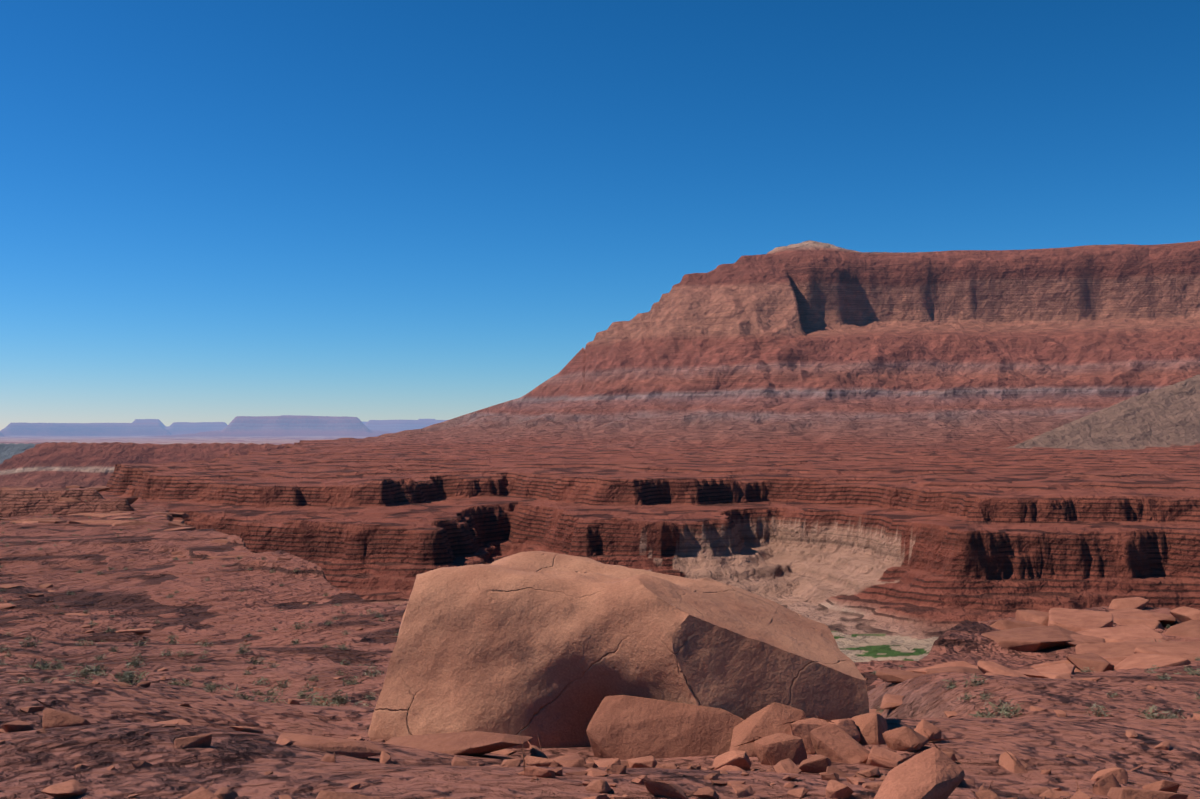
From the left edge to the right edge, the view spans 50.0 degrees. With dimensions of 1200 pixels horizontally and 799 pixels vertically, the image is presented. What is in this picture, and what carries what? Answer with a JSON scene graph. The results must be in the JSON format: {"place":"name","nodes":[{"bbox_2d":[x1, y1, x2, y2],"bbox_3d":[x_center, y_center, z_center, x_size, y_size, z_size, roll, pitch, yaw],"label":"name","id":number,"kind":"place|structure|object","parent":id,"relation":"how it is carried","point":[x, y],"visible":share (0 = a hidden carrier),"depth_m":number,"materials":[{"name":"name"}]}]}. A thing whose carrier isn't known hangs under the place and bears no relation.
{"place":"outdoors","nodes":[
{"label":"outdoors","id":0,"kind":"place"},
{"bbox_2d":[0,240,1199,798],"bbox_3d":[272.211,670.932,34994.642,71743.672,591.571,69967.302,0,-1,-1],"label":"terrain","id":1,"kind":"structure","parent":0,"point":[894,460],"depth_m":709.40,"materials":[{"name":"red stone"}]},
{"bbox_2d":[0,536,1199,798],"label":"rocks","id":2,"kind":"object","parent":1,"relation":"on","point":[646,732],"visible":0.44,"depth_m":10.96,"materials":[{"name":"stone"}]},
{"bbox_2d":[368,551,869,748],"bbox_3d":[0.248,2.894,14.445,5.581,2.180,3.092,1,-3,16],"label":"boulder","id":3,"kind":"object","parent":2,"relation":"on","point":[550,650],"visible":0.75,"depth_m":13.47,"materials":[{"name":"stone"}]},
{"bbox_2d":[0,485,1199,714],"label":"rock ledges","id":4,"kind":"object","parent":1,"relation":"on","point":[1098,641],"visible":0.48,"depth_m":59.05,"materials":[{"name":"stone"}]},
{"bbox_2d":[0,489,1199,718],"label":"shrubs","id":5,"kind":"object","parent":1,"relation":"on","point":[336,697],"visible":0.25,"depth_m":26.38,"materials":[{"name":"plant"}]},
{"bbox_2d":[0,0,1199,430],"label":"sky","id":6,"kind":"structure","parent":0,"point":[211,210],"materials":[{"name":"blue"}]}
]}

